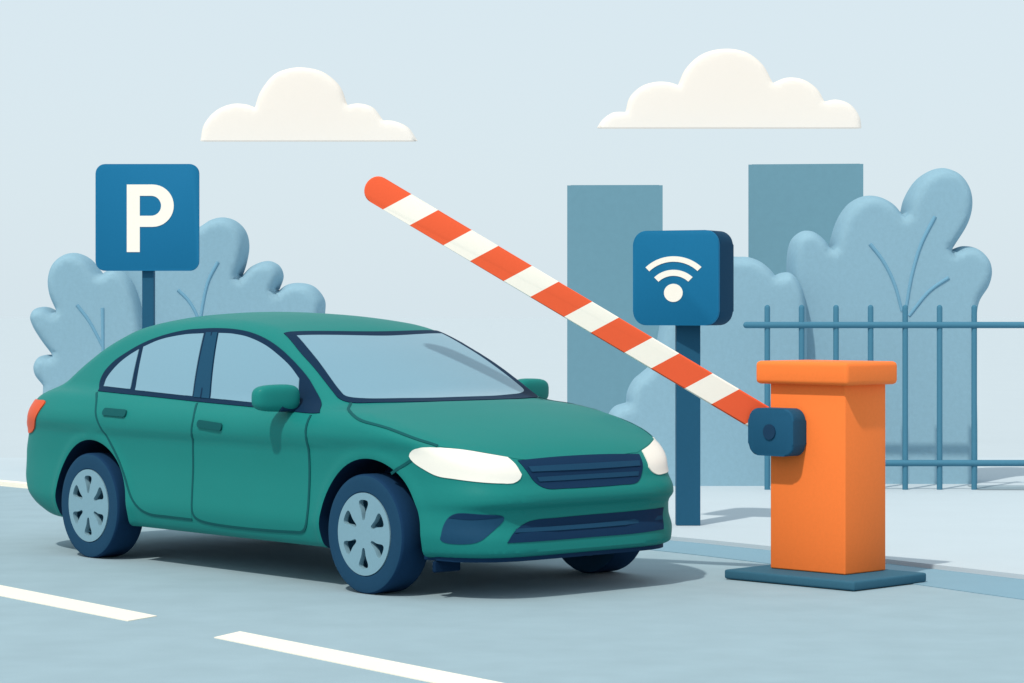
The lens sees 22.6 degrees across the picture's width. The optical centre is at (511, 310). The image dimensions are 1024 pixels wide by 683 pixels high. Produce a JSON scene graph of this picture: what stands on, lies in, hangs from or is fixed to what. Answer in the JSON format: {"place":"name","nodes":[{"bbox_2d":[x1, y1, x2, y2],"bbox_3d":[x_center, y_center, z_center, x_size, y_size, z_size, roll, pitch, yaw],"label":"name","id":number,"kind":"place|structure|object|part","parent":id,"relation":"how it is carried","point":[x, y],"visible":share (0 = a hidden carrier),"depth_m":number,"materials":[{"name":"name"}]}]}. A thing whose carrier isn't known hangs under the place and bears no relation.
{"place":"outdoors","nodes":[
{"label":"outdoors","id":0,"kind":"place"},
{"bbox_2d":[200,67,416,141],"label":"cloud","id":1,"kind":"structure","parent":0,"point":[299,104],"depth_m":7968.00,"materials":[{"name":"white"}]},
{"bbox_2d":[0,486,1023,682],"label":"road","id":2,"kind":"structure","parent":0,"point":[648,616],"depth_m":12.47,"materials":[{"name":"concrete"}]},
{"bbox_2d":[0,480,27,488],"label":"lane marking","id":3,"kind":"structure","parent":2,"relation":"on","point":[16,484],"depth_m":21.96,"materials":[{"name":"paint"}]},
{"bbox_2d":[0,585,156,620],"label":"lane marking","id":4,"kind":"object","parent":2,"relation":"on","point":[68,604],"visible":1,"depth_m":13.15,"materials":[{"name":"paint"}]},
{"bbox_2d":[26,312,673,593],"bbox_3d":[-1.112,0.762,15.391,2.190,1.505,4.641,0,0,-42],"label":"parked car","id":5,"kind":"object","parent":2,"relation":"on","point":[376,455],"visible":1,"depth_m":14.33,"materials":[{"name":"metal"}]},
{"bbox_3d":[-2.377,0.361,15.690,0.128,0.245,0.326,0,0,-42],"label":"side window","id":6,"kind":"part","parent":5,"relation":"part of","materials":[{"name":"blue glass"}]},
{"bbox_3d":[-2.205,0.863,15.304,0.114,0.725,1.167,0,0,-42],"label":"rear door","id":7,"kind":"part","parent":5,"relation":"part of","materials":[{"name":"teal metal"}]},
{"bbox_3d":[-2.044,0.323,15.345,0.189,0.372,0.714,0,0,-42],"label":"side window","id":8,"kind":"part","parent":5,"relation":"part of","materials":[{"name":"blue glass"}]},
{"bbox_3d":[-1.485,0.890,14.484,0.096,0.707,1.152,0,0,-42],"label":"front door","id":9,"kind":"part","parent":5,"relation":"part of","materials":[{"name":"teal metal"}]},
{"bbox_3d":[-1.461,0.340,14.674,0.191,0.411,1.042,0,0,-40],"label":"side window","id":10,"kind":"part","parent":5,"relation":"part of","materials":[{"name":"blue glass"}]},
{"bbox_2d":[214,631,501,682],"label":"lane marking","id":11,"kind":"object","parent":2,"relation":"on","point":[425,674],"visible":1,"depth_m":11.08,"materials":[{"name":"paint"}]},
{"bbox_2d":[364,176,925,590],"bbox_3d":[0.786,0.378,14.573,3.102,2.266,1.028,0,0,14],"label":"parking barrier","id":12,"kind":"object","parent":2,"relation":"on","point":[816,431],"visible":1,"depth_m":14.31,"materials":[{"name":"metal"}]},
{"bbox_2d":[652,540,1023,599],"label":"kerb","id":13,"kind":"object","parent":2,"relation":"on","point":[1006,587],"visible":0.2,"depth_m":14.64,"materials":[{"name":"concrete"}]},
{"bbox_2d":[0,458,1023,578],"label":"pavement","id":14,"kind":"structure","parent":0,"point":[965,528],"depth_m":18.00,"materials":[{"name":"grey concrete"}]},
{"bbox_2d":[95,164,198,328],"bbox_3d":[-3.025,0.136,21.311,0.860,2.698,0.129,0,0,1],"label":"parking sign","id":15,"kind":"object","parent":14,"relation":"on","point":[147,220],"visible":0.94,"depth_m":21.25,"materials":[{"name":"blue metal"}]},
{"bbox_2d":[633,230,733,525],"bbox_3d":[1.183,0.469,17.699,0.628,2.032,0.305,0,0,25],"label":"wireless reader","id":16,"kind":"object","parent":14,"relation":"on","point":[683,281],"visible":1,"depth_m":17.62,"materials":[{"name":"blue plastic"}]},
{"bbox_2d":[743,305,1023,489],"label":"metal railing","id":17,"kind":"object","parent":14,"relation":"on","point":[904,325],"visible":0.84,"depth_m":21.18,"materials":[{"name":"metal"}]},
{"bbox_2d":[0,317,1023,457],"bbox_3d":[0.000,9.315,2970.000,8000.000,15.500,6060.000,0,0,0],"label":"ground","id":18,"kind":"structure","parent":0,"point":[517,348],"depth_m":835.17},
{"bbox_2d":[30,253,141,392],"bbox_3d":[-3.942,0.761,23.994,1.110,2.596,0.633,0,0,0],"label":"bush","id":19,"kind":"object","parent":18,"relation":"on","point":[97,311],"visible":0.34,"depth_m":23.69,"materials":[{"name":"blue plant"}]},
{"bbox_2d":[103,217,325,324],"bbox_3d":[-2.845,0.600,24.194,2.165,2.953,0.633,0,0,0],"label":"bush","id":20,"kind":"object","parent":18,"relation":"on","point":[217,280],"visible":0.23,"depth_m":23.89,"materials":[{"name":"blue plant"}]},
{"bbox_2d":[567,185,662,413],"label":"tower block","id":21,"kind":"structure","parent":18,"relation":"on","point":[606,224],"depth_m":300.05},
{"bbox_2d":[609,257,806,485],"bbox_3d":[1.657,0.693,21.950,1.729,2.382,0.620,0,0,0],"label":"bush","id":22,"kind":"object","parent":18,"relation":"on","point":[732,350],"visible":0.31,"depth_m":21.64,"materials":[{"name":"blue plant"}]},
{"bbox_2d":[748,164,862,274],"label":"tower block","id":23,"kind":"structure","parent":18,"relation":"on","point":[787,203],"depth_m":310.25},
{"bbox_2d":[786,168,991,483],"bbox_3d":[3.258,0.338,22.194,1.768,3.135,0.633,0,0,0],"label":"bush","id":24,"kind":"object","parent":18,"relation":"on","point":[887,260],"visible":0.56,"depth_m":21.89,"materials":[{"name":"blue plant"}]},
{"bbox_2d":[0,0,1023,316],"label":"sky","id":25,"kind":"structure","parent":0,"point":[504,103],"materials":[{"name":"blue"}]},
{"bbox_2d":[597,49,860,128],"bbox_3d":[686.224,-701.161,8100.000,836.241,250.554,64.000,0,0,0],"label":"cloud","id":26,"kind":"structure","parent":0,"point":[726,89],"depth_m":8068.00,"materials":[{"name":"white"}]},
{"bbox_2d":[968,485,1023,489],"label":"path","id":27,"kind":"structure","parent":0,"point":[1000,487],"depth_m":21.39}
]}

